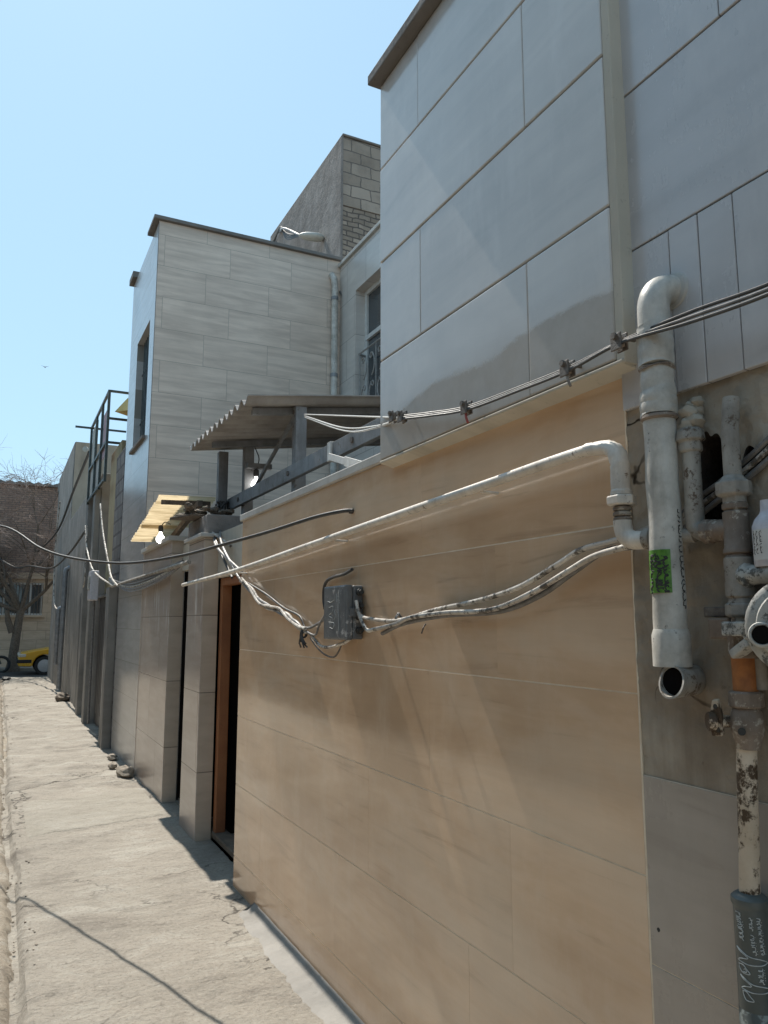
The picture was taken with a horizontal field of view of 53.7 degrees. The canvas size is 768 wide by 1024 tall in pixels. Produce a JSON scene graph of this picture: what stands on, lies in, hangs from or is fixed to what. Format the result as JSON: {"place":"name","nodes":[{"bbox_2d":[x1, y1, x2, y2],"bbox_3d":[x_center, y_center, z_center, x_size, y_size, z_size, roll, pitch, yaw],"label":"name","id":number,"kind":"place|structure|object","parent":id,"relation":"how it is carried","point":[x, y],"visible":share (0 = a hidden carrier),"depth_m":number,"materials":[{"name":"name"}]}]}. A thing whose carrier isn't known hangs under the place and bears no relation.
{"place":"outdoors","nodes":[
{"label":"outdoors","id":0,"kind":"place"},
{"bbox_2d":[0,679,13,1023],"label":"path","id":1,"kind":"structure","parent":0,"point":[6,975],"depth_m":4.46,"materials":[{"name":"grey concrete"}]},
{"bbox_2d":[1,700,37,995],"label":"gravel","id":2,"kind":"structure","parent":1,"relation":"on","point":[14,951],"depth_m":5.10,"materials":[{"name":"grey gravel"}]},
{"bbox_2d":[0,666,34,670],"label":"pavement","id":3,"kind":"structure","parent":0,"point":[22,668],"depth_m":27.64,"materials":[{"name":"concrete"}]},
{"bbox_2d":[0,479,58,666],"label":"brick house","id":4,"kind":"structure","parent":3,"relation":"on","point":[35,632],"depth_m":29.16,"materials":[{"name":"brick"}]},
{"bbox_2d":[0,582,43,614],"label":"window","id":5,"kind":"structure","parent":4,"relation":"in","point":[36,608],"depth_m":29.09,"materials":[{"name":"grey glass"}]},
{"bbox_2d":[0,671,46,678],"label":"road","id":6,"kind":"structure","parent":0,"point":[23,674],"depth_m":25.83,"materials":[{"name":"grey asphalt"}]},
{"bbox_2d":[0,655,10,672],"bbox_3d":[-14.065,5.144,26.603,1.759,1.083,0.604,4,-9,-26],"label":"wheel","id":7,"kind":"object","parent":6,"relation":"on","point":[7,659],"visible":0.98,"depth_m":26.88,"materials":[{"name":"rubber"}]},
{"bbox_2d":[16,647,48,674],"bbox_3d":[-10.682,5.004,27.066,4.400,1.445,1.680,4,-9,-26],"label":"taxi","id":8,"kind":"object","parent":6,"relation":"on","point":[37,659],"visible":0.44,"depth_m":25.62,"materials":[{"name":"paint"}]},
{"bbox_2d":[1,676,324,1023],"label":"pavement","id":9,"kind":"structure","parent":0,"point":[137,921],"depth_m":4.53,"materials":[{"name":"concrete"}]},
{"bbox_2d":[55,692,69,701],"bbox_3d":[-7.053,4.074,16.631,0.315,0.232,0.481,4,-9,-26],"label":"concrete chunk","id":10,"kind":"object","parent":9,"relation":"on","point":[61,697],"visible":0.94,"depth_m":16.48,"materials":[{"name":"grey concrete"}]},
{"bbox_2d":[60,473,110,723],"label":"plaster house","id":11,"kind":"structure","parent":9,"relation":"on","point":[76,653],"depth_m":14.35,"materials":[{"name":"paint"}]},
{"bbox_2d":[0,530,84,568],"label":"cable","id":12,"kind":"object","parent":11,"relation":"attached to","point":[71,550],"visible":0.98,"depth_m":20.37,"materials":[{"name":"rubber"}]},
{"bbox_2d":[56,565,69,688],"bbox_3d":[-7.919,2.828,18.750,0.196,3.019,0.120,4,-9,-26],"label":"standpipe","id":13,"kind":"object","parent":11,"relation":"attached to","point":[62,627],"visible":0.9,"depth_m":18.68,"materials":[{"name":"metal"}]},
{"bbox_2d":[74,593,81,707],"bbox_3d":[-6.043,2.756,15.076,0.012,2.300,1.100,4,-9,-26],"label":"door","id":14,"kind":"structure","parent":11,"relation":"in","point":[81,593],"depth_m":15.47,"materials":[{"name":"metal"}]},
{"bbox_2d":[85,525,113,586],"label":"cable","id":15,"kind":"object","parent":11,"relation":"attached to","point":[109,583],"visible":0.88,"depth_m":12.89,"materials":[{"name":"white plastic"}]},
{"bbox_2d":[83,526,87,587],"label":"cable","id":16,"kind":"object","parent":15,"relation":"hanging from","point":[85,557],"visible":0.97,"depth_m":13.91,"materials":[{"name":"plastic"}]},
{"bbox_2d":[94,594,105,726],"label":"steel gate","id":17,"kind":"structure","parent":11,"relation":"attached to","point":[99,659],"depth_m":12.66,"materials":[{"name":"grey metal"}]},
{"bbox_2d":[75,389,128,504],"bbox_3d":[-4.953,-1.065,13.586,0.940,1.532,2.760,4,-9,-26],"label":"sign frame","id":18,"kind":"object","parent":11,"relation":"attached to","point":[94,472],"visible":0.86,"depth_m":13.14,"materials":[{"name":"black metal"}]},
{"bbox_2d":[104,440,125,593],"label":"plaster wall","id":19,"kind":"structure","parent":11,"relation":"attached to","point":[119,449],"depth_m":12.49,"materials":[{"name":"grey paint"}]},
{"bbox_2d":[23,788,162,837],"bbox_3d":[-2.679,2.717,6.918,1.100,0.035,1.554,4,-9,-26],"label":"pavement patch","id":20,"kind":"object","parent":9,"relation":"on","point":[42,817],"visible":1,"depth_m":6.82,"materials":[{"name":"concrete"}]},
{"bbox_2d":[87,570,99,722],"bbox_3d":[-4.793,2.185,12.335,0.145,2.439,0.400,4,-9,-26],"label":"meter box","id":21,"kind":"object","parent":9,"relation":"on","point":[93,585],"visible":0.99,"depth_m":12.31,"materials":[{"name":"metal"}]},
{"bbox_2d":[98,447,125,748],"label":"block wall","id":22,"kind":"structure","parent":9,"relation":"on","point":[107,678],"depth_m":10.70,"materials":[{"name":"grey paint"}]},
{"bbox_2d":[115,398,127,415],"bbox_3d":[-3.954,-1.528,12.250,0.600,0.484,1.745,4,-9,-26],"label":"tarpaulin","id":23,"kind":"object","parent":22,"relation":"on","point":[122,409],"visible":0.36,"depth_m":11.88,"materials":[{"name":"yellow fabric"}]},
{"bbox_2d":[107,753,116,760],"bbox_3d":[-3.412,3.080,9.520,0.127,0.090,0.209,4,-9,-26],"label":"concrete chunk","id":24,"kind":"object","parent":9,"relation":"on","point":[112,757],"visible":1,"depth_m":9.46,"materials":[{"name":"grey concrete"}]},
{"bbox_2d":[108,761,116,769],"bbox_3d":[-3.212,3.000,8.965,0.106,0.086,0.184,4,-9,-26],"label":"concrete chunk","id":25,"kind":"object","parent":9,"relation":"on","point":[112,765],"visible":0.99,"depth_m":8.91,"materials":[{"name":"grey concrete"}]},
{"bbox_2d":[116,765,134,777],"bbox_3d":[-2.893,2.914,8.485,0.195,0.144,0.323,4,-9,-26],"label":"concrete chunk","id":26,"kind":"object","parent":9,"relation":"on","point":[125,771],"visible":0.98,"depth_m":8.40,"materials":[{"name":"grey concrete"}]},
{"bbox_2d":[179,514,242,840],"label":"gate pillar","id":27,"kind":"structure","parent":9,"relation":"on","point":[198,730],"depth_m":6.23,"materials":[{"name":"stone"}]},
{"bbox_2d":[170,513,205,520],"bbox_3d":[-1.600,0.058,6.755,0.360,0.035,0.487,-8,-12,44],"label":"plank","id":28,"kind":"object","parent":27,"relation":"on","point":[190,517],"visible":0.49,"depth_m":6.59,"materials":[{"name":"brown wood"}]},
{"bbox_2d":[173,502,234,516],"bbox_3d":[-1.605,0.009,6.793,0.482,0.123,0.742,4,-9,-26],"label":"rubble heap","id":29,"kind":"object","parent":28,"relation":"on","point":[189,508],"visible":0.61,"depth_m":6.57,"materials":[{"name":"grey stone"}]},
{"bbox_2d":[111,214,343,802],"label":"tiled house","id":30,"kind":"structure","parent":9,"relation":"on","point":[224,322],"depth_m":9.65,"materials":[{"name":"tile"}]},
{"bbox_2d":[109,571,165,584],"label":"cable","id":31,"kind":"object","parent":30,"relation":"attached to","point":[152,577],"visible":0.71,"depth_m":8.34,"materials":[{"name":"grey plastic"}]},
{"bbox_2d":[108,568,175,589],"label":"cable","id":32,"kind":"object","parent":30,"relation":"attached to","point":[155,580],"visible":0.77,"depth_m":8.14,"materials":[{"name":"grey plastic"}]},
{"bbox_2d":[139,337,148,436],"bbox_3d":[-3.119,-1.644,10.101,0.088,1.530,1.000,4,-9,-26],"label":"window","id":33,"kind":"structure","parent":30,"relation":"in","point":[146,349],"depth_m":10.31,"materials":[{"name":"black glass"}]},
{"bbox_2d":[109,567,179,591],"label":"cable","id":34,"kind":"object","parent":30,"relation":"attached to","point":[163,578],"visible":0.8,"depth_m":7.89,"materials":[{"name":"grey plastic"}]},
{"bbox_2d":[109,561,182,587],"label":"cable","id":35,"kind":"object","parent":30,"relation":"attached to","point":[160,575],"visible":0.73,"depth_m":8.28,"materials":[{"name":"grey plastic"}]},
{"bbox_2d":[108,560,183,582],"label":"cable","id":36,"kind":"object","parent":30,"relation":"attached to","point":[144,577],"visible":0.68,"depth_m":8.51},
{"bbox_2d":[110,560,190,587],"bbox_3d":[-2.759,0.740,8.608,0.042,0.054,4.750,4,-9,-27],"label":"conduit","id":37,"kind":"object","parent":30,"relation":"attached to","point":[180,564],"visible":0.85,"depth_m":7.61,"materials":[{"name":"grey paint"}]},
{"bbox_2d":[100,503,117,586],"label":"cable","id":38,"kind":"object","parent":37,"relation":"attached to","point":[115,583],"visible":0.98,"depth_m":11.28,"materials":[{"name":"white plastic"}]},
{"bbox_2d":[131,495,215,541],"bbox_3d":[-2.235,0.129,7.949,0.568,0.401,1.710,4,-9,-26],"label":"canopy","id":39,"kind":"object","parent":30,"relation":"attached to","point":[163,509],"visible":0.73,"depth_m":7.79,"materials":[{"name":"yellow wood"}]},
{"bbox_2d":[156,522,170,542],"bbox_3d":[-2.293,0.213,7.868,0.137,0.230,0.086,1,-8,-4],"label":"light bulb","id":40,"kind":"object","parent":39,"relation":"hanging from","point":[160,536],"visible":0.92,"depth_m":7.85,"materials":[{"name":"white glass"}]},
{"bbox_2d":[270,133,380,257],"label":"stair tower","id":41,"kind":"structure","parent":30,"relation":"attached to","point":[336,204],"depth_m":12.60,"materials":[{"name":"brick"}]},
{"bbox_2d":[273,226,324,241],"bbox_3d":[-1.828,-5.079,14.138,0.405,1.327,2.985,4,-9,-26],"label":"street lamp","id":42,"kind":"object","parent":41,"relation":"attached to","point":[313,236],"visible":0.95,"depth_m":12.87,"materials":[{"name":"white metal"}]},
{"bbox_2d":[329,272,338,474],"bbox_3d":[-0.698,-0.130,10.069,0.150,6.466,0.103,-7,-11,40],"label":"drainpipe","id":43,"kind":"object","parent":30,"relation":"attached to","point":[334,326],"visible":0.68,"depth_m":10.35,"materials":[{"name":"metal"}]},
{"bbox_2d":[239,902,363,1023],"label":"kerb","id":44,"kind":"structure","parent":9,"relation":"on","point":[315,991],"depth_m":3.69,"materials":[{"name":"grey concrete"}]},
{"bbox_2d":[233,0,654,1023],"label":"tiled house","id":45,"kind":"structure","parent":9,"relation":"on","point":[441,820],"depth_m":2.62,"materials":[{"name":"beige tile"}]},
{"bbox_2d":[0,509,353,564],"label":"cable","id":46,"kind":"object","parent":45,"relation":"attached to","point":[228,542],"visible":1,"depth_m":4.44,"materials":[{"name":"black rubber"}]},
{"bbox_2d":[213,537,242,571],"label":"cable","id":47,"kind":"object","parent":45,"relation":"attached to","point":[224,556],"visible":0.32,"depth_m":5.69,"materials":[{"name":"white plastic"}]},
{"bbox_2d":[238,577,301,625],"bbox_3d":[-0.705,0.539,4.579,0.018,0.364,1.265,4,-9,-26],"label":"cable","id":48,"kind":"object","parent":45,"relation":"attached to","point":[279,613],"visible":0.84,"depth_m":4.58,"materials":[{"name":"white plastic"}]},
{"bbox_2d":[239,580,306,633],"bbox_3d":[-0.691,0.549,4.549,0.018,0.347,1.264,4,-9,-26],"label":"cable","id":49,"kind":"object","parent":45,"relation":"attached to","point":[269,609],"visible":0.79,"depth_m":4.47,"materials":[{"name":"white plastic"}]},
{"bbox_2d":[240,576,306,629],"bbox_3d":[-0.683,0.526,4.519,0.018,0.347,1.223,4,-9,-26],"label":"cable","id":50,"kind":"object","parent":45,"relation":"attached to","point":[281,610],"visible":1,"depth_m":4.42,"materials":[{"name":"white plastic"}]},
{"bbox_2d":[298,630,307,647],"bbox_3d":[-0.428,0.667,4.001,0.037,0.102,0.114,4,-9,-26],"label":"cable tie","id":51,"kind":"object","parent":50,"relation":"attached to","point":[302,640],"visible":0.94,"depth_m":3.97,"materials":[{"name":"black plastic"}]},
{"bbox_2d":[246,581,304,625],"bbox_3d":[-0.705,0.535,4.623,0.011,0.329,1.258,4,-9,-26],"label":"cable","id":52,"kind":"object","parent":45,"relation":"attached to","point":[283,607],"visible":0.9,"depth_m":4.42,"materials":[{"name":"white plastic"}]},
{"bbox_2d":[304,619,323,628],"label":"cable","id":53,"kind":"object","parent":45,"relation":"attached to","point":[313,626],"visible":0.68,"depth_m":3.87,"materials":[{"name":"grey plastic"}]},
{"bbox_2d":[306,615,323,635],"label":"cable","id":54,"kind":"object","parent":45,"relation":"attached to","point":[317,630],"visible":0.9,"depth_m":3.82,"materials":[{"name":"white plastic"}]},
{"bbox_2d":[310,638,341,657],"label":"cable","id":55,"kind":"object","parent":45,"relation":"attached to","point":[316,646],"visible":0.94,"depth_m":3.74,"materials":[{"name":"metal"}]},
{"bbox_2d":[306,630,349,648],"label":"cable","id":56,"kind":"object","parent":45,"relation":"attached to","point":[330,646],"visible":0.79,"depth_m":3.68,"materials":[{"name":"white plastic"}]},
{"bbox_2d":[322,568,353,608],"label":"cable","id":57,"kind":"object","parent":45,"relation":"attached to","point":[327,580],"visible":0.86,"depth_m":3.73,"materials":[{"name":"black plastic"}]},
{"bbox_2d":[324,585,363,639],"bbox_3d":[-0.186,0.467,3.518,0.088,0.248,0.297,4,-9,-26],"label":"junction box","id":58,"kind":"object","parent":45,"relation":"attached to","point":[341,620],"visible":0.95,"depth_m":3.44,"materials":[{"name":"grey plastic"}]},
{"bbox_2d":[304,416,396,432],"bbox_3d":[-0.263,-0.533,4.285,0.010,0.703,2.565,2,-9,-14],"label":"wire","id":59,"kind":"object","parent":45,"relation":"attached to","point":[368,429],"visible":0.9,"depth_m":3.89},
{"bbox_2d":[304,414,396,417],"bbox_3d":[-0.263,-0.545,4.287,0.010,0.717,2.565,2,-9,-14],"label":"wire","id":60,"kind":"object","parent":45,"relation":"attached to","point":[349,415],"visible":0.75,"depth_m":3.90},
{"bbox_2d":[304,415,396,428],"bbox_3d":[-0.263,-0.539,4.286,0.010,0.710,2.565,2,-9,-14],"label":"wire","id":61,"kind":"object","parent":45,"relation":"attached to","point":[346,427],"visible":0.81,"depth_m":4.00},
{"bbox_2d":[388,410,396,423],"bbox_3d":[0.052,-0.382,3.053,0.076,0.046,0.036,4,-9,-26],"label":"wire clamp","id":62,"kind":"object","parent":45,"relation":"attached to","point":[392,414],"visible":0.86,"depth_m":3.03,"materials":[{"name":"metal"}]},
{"bbox_2d":[396,410,409,423],"bbox_3d":[0.086,-0.373,2.983,0.076,0.046,0.036,4,-9,-26],"label":"wire clamp","id":63,"kind":"object","parent":45,"relation":"attached to","point":[400,414],"visible":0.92,"depth_m":2.97,"materials":[{"name":"metal"}]},
{"bbox_2d":[181,440,697,586],"bbox_3d":[-0.501,0.277,4.159,0.114,0.306,5.406,4,-9,-26],"label":"gas pipe","id":64,"kind":"object","parent":45,"relation":"attached to","point":[621,499],"visible":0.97,"depth_m":2.10,"materials":[{"name":"white metal"}]},
{"bbox_2d":[460,400,472,422],"bbox_3d":[0.294,-0.333,2.559,0.076,0.082,0.042,4,-9,-26],"label":"wire clamp","id":65,"kind":"object","parent":45,"relation":"attached to","point":[463,407],"visible":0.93,"depth_m":2.55,"materials":[{"name":"metal"}]},
{"bbox_2d":[402,287,767,417],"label":"wire","id":66,"kind":"object","parent":65,"relation":"attached to","point":[749,296],"visible":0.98,"depth_m":1.77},
{"bbox_2d":[355,545,628,632],"bbox_3d":[0.249,0.309,2.664,0.016,0.245,1.679,4,-9,-26],"label":"cable","id":67,"kind":"object","parent":45,"relation":"attached to","point":[571,569],"visible":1,"depth_m":2.38,"materials":[{"name":"white plastic"}]},
{"bbox_2d":[355,525,648,622],"bbox_3d":[0.272,0.263,2.641,0.017,0.247,1.780,4,-9,-26],"label":"cable","id":68,"kind":"object","parent":45,"relation":"attached to","point":[568,557],"visible":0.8,"depth_m":2.32,"materials":[{"name":"white plastic"}]},
{"bbox_2d":[380,545,632,634],"bbox_3d":[0.333,0.289,2.533,0.017,0.266,1.521,4,-9,-26],"label":"cable","id":69,"kind":"object","parent":45,"relation":"attached to","point":[543,593],"visible":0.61,"depth_m":2.36,"materials":[{"name":"white plastic"}]},
{"bbox_2d":[559,359,581,386],"bbox_3d":[0.524,-0.378,2.102,0.076,0.082,0.042,4,-9,-26],"label":"wire clamp","id":70,"kind":"object","parent":45,"relation":"attached to","point":[564,366],"visible":0.95,"depth_m":2.09,"materials":[{"name":"metal"}]},
{"bbox_2d":[403,282,767,415],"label":"wire","id":71,"kind":"object","parent":45,"relation":"attached to","point":[751,290],"visible":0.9,"depth_m":1.77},
{"bbox_2d":[610,331,635,353],"bbox_3d":[0.612,-0.430,1.932,0.076,0.046,0.036,4,-9,-26],"label":"wire clamp","id":72,"kind":"object","parent":45,"relation":"attached to","point":[615,341],"visible":0.97,"depth_m":1.92,"materials":[{"name":"metal"}]},
{"bbox_2d":[402,293,767,419],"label":"wire","id":73,"kind":"object","parent":72,"relation":"attached to","point":[747,302],"visible":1,"depth_m":1.90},
{"bbox_2d":[619,0,767,1023],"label":"panelled house","id":74,"kind":"structure","parent":9,"relation":"on","point":[695,82],"depth_m":1.80,"materials":[{"name":"tile"}]},
{"bbox_2d":[636,272,692,667],"bbox_3d":[0.701,-0.127,1.823,0.153,0.980,0.116,4,-9,-26],"label":"downpipe","id":75,"kind":"object","parent":74,"relation":"attached to","point":[660,297],"visible":0.99,"depth_m":1.79,"materials":[{"name":"paint"}]},
{"bbox_2d":[659,664,705,698],"bbox_3d":[0.691,0.388,1.746,0.068,0.072,0.177,-8,-11,43],"label":"drain stub","id":76,"kind":"object","parent":75,"relation":"attached to","point":[676,682],"visible":0.85,"depth_m":1.72,"materials":[{"name":"grey paint"}]},
{"bbox_2d":[676,396,720,543],"bbox_3d":[0.743,-0.103,1.759,0.080,0.356,0.120,4,-9,-26],"label":"gas riser","id":77,"kind":"object","parent":74,"relation":"attached to","point":[690,437],"visible":0.86,"depth_m":1.76,"materials":[{"name":"grey paint"}]},
{"bbox_2d":[682,435,767,512],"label":"cable","id":78,"kind":"object","parent":74,"relation":"attached to","point":[756,451],"visible":0.41,"depth_m":1.68,"materials":[{"name":"grey plastic"}]},
{"bbox_2d":[682,446,767,520],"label":"cable","id":79,"kind":"object","parent":74,"relation":"attached to","point":[755,461],"visible":0.42,"depth_m":1.68,"materials":[{"name":"grey plastic"}]},
{"bbox_2d":[683,456,767,527],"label":"cable","id":80,"kind":"object","parent":74,"relation":"attached to","point":[751,474],"visible":0.45,"depth_m":1.67,"materials":[{"name":"grey plastic"}]},
{"bbox_2d":[704,395,767,1023],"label":"gas riser","id":81,"kind":"object","parent":74,"relation":"attached to","point":[744,576],"visible":0.97,"depth_m":1.59,"materials":[{"name":"grey paint"}]},
{"bbox_2d":[737,584,767,665],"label":"gas meter","id":82,"kind":"object","parent":81,"relation":"attached to","point":[756,626],"visible":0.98,"depth_m":1.50,"materials":[{"name":"white metal"}]},
{"bbox_2d":[752,499,767,566],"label":"bottle","id":83,"kind":"object","parent":81,"relation":"attached to","point":[760,536],"visible":1,"depth_m":1.57,"materials":[{"name":"plastic"}]},
{"bbox_2d":[175,781,233,862],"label":"courtyard floor","id":84,"kind":"structure","parent":0,"point":[178,803],"depth_m":5.97,"materials":[{"name":"concrete"}]},
{"bbox_2d":[176,544,221,816],"bbox_3d":[-1.659,1.526,7.133,0.400,2.480,1.300,4,-9,-26],"label":"doorway","id":85,"kind":"structure","parent":84,"relation":"on","point":[185,558],"depth_m":7.27,"materials":[{"name":"metal"}]},
{"bbox_2d":[211,524,242,860],"bbox_3d":[-0.951,1.349,5.850,0.495,2.460,1.450,4,-9,-26],"label":"doorway","id":86,"kind":"structure","parent":84,"relation":"on","point":[222,836],"depth_m":6.11,"materials":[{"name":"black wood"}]},
{"bbox_2d":[189,394,379,514],"bbox_3d":[0.122,0.682,5.734,2.407,3.647,4.490,4,-9,-26],"label":"awning","id":87,"kind":"object","parent":84,"relation":"on","point":[252,422],"visible":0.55,"depth_m":6.14,"materials":[{"name":"grey paint"}]},
{"bbox_2d":[211,532,231,546],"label":"cable","id":88,"kind":"object","parent":87,"relation":"attached to","point":[217,536],"visible":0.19,"depth_m":6.12,"materials":[{"name":"grey plastic"}]},
{"bbox_2d":[215,500,229,509],"bbox_3d":[-1.535,-0.046,7.163,0.139,0.168,0.204,4,-9,-26],"label":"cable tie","id":89,"kind":"object","parent":87,"relation":"attached to","point":[221,505],"visible":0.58,"depth_m":7.10,"materials":[{"name":"black plastic"}]},
{"bbox_2d":[214,536,232,578],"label":"cable","id":90,"kind":"object","parent":87,"relation":"attached to","point":[224,560],"visible":0.34,"depth_m":5.83,"materials":[{"name":"white plastic"}]},
{"bbox_2d":[219,531,239,577],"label":"cable","id":91,"kind":"object","parent":87,"relation":"attached to","point":[226,553],"visible":0.45,"depth_m":5.65,"materials":[{"name":"white plastic"}]},
{"bbox_2d":[251,448,259,485],"bbox_3d":[-1.164,-0.404,6.919,0.085,0.407,0.094,-2,-9,13],"label":"light bulb","id":92,"kind":"object","parent":87,"relation":"hanging from","point":[256,473],"visible":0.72,"depth_m":6.89,"materials":[{"name":"white glass"}]},
{"bbox_2d":[246,463,271,469],"bbox_3d":[-1.142,-0.416,6.929,0.231,0.050,0.060,4,-9,-26],"label":"lamp bracket","id":93,"kind":"object","parent":87,"relation":"attached to","point":[259,466],"visible":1,"depth_m":6.90,"materials":[{"name":"grey metal"}]},
{"bbox_2d":[327,441,359,466],"bbox_3d":[-0.182,-0.319,4.443,0.067,0.430,1.144,2,-9,-16],"label":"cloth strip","id":94,"kind":"object","parent":87,"relation":"attached to","point":[345,461],"visible":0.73,"depth_m":4.71,"materials":[{"name":"white fabric"}]},
{"bbox_2d":[338,221,381,470],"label":"house wing","id":95,"kind":"structure","parent":84,"relation":"on","point":[359,265],"depth_m":10.00,"materials":[{"name":"white paint"}]},
{"bbox_2d":[358,278,381,394],"bbox_3d":[0.202,-2.233,9.042,0.156,1.730,2.202,4,-9,-26],"label":"window","id":96,"kind":"structure","parent":95,"relation":"in","point":[372,339],"depth_m":9.85,"materials":[{"name":"metal"}]},
{"bbox_2d":[0,0,418,484],"label":"sky","id":97,"kind":"structure","parent":0,"point":[115,115],"materials":[{"name":"blue"}]},
{"label":"ground","id":98,"kind":"structure","parent":0,"visible":0},
{"bbox_2d":[0,437,62,671],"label":"bare tree","id":99,"kind":"object","parent":98,"relation":"on","point":[19,609],"visible":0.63,"depth_m":27.51,"materials":[{"name":"brown plant"}]},
{"bbox_2d":[47,442,117,684],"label":"plaster house","id":100,"kind":"structure","parent":98,"relation":"on","point":[72,469],"depth_m":21.15,"materials":[{"name":"grey paint"}]},
{"bbox_2d":[53,606,60,664],"bbox_3d":[-8.681,3.270,20.221,0.196,1.569,0.120,4,-9,-26],"label":"standpipe","id":101,"kind":"object","parent":100,"relation":"attached to","point":[56,639],"visible":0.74,"depth_m":20.16,"materials":[{"name":"metal"}]},
{"bbox_2d":[53,502,60,608],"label":"cable","id":102,"kind":"object","parent":100,"relation":"attached to","point":[55,555],"visible":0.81,"depth_m":23.74,"materials":[{"name":"grey plastic"}]},
{"bbox_2d":[39,451,88,551],"bbox_3d":[-9.204,0.156,21.526,0.266,0.758,15.236,4,-9,-27],"label":"cable","id":103,"kind":"object","parent":100,"relation":"attached to","point":[77,481],"visible":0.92,"depth_m":18.42,"materials":[{"name":"black rubber"}]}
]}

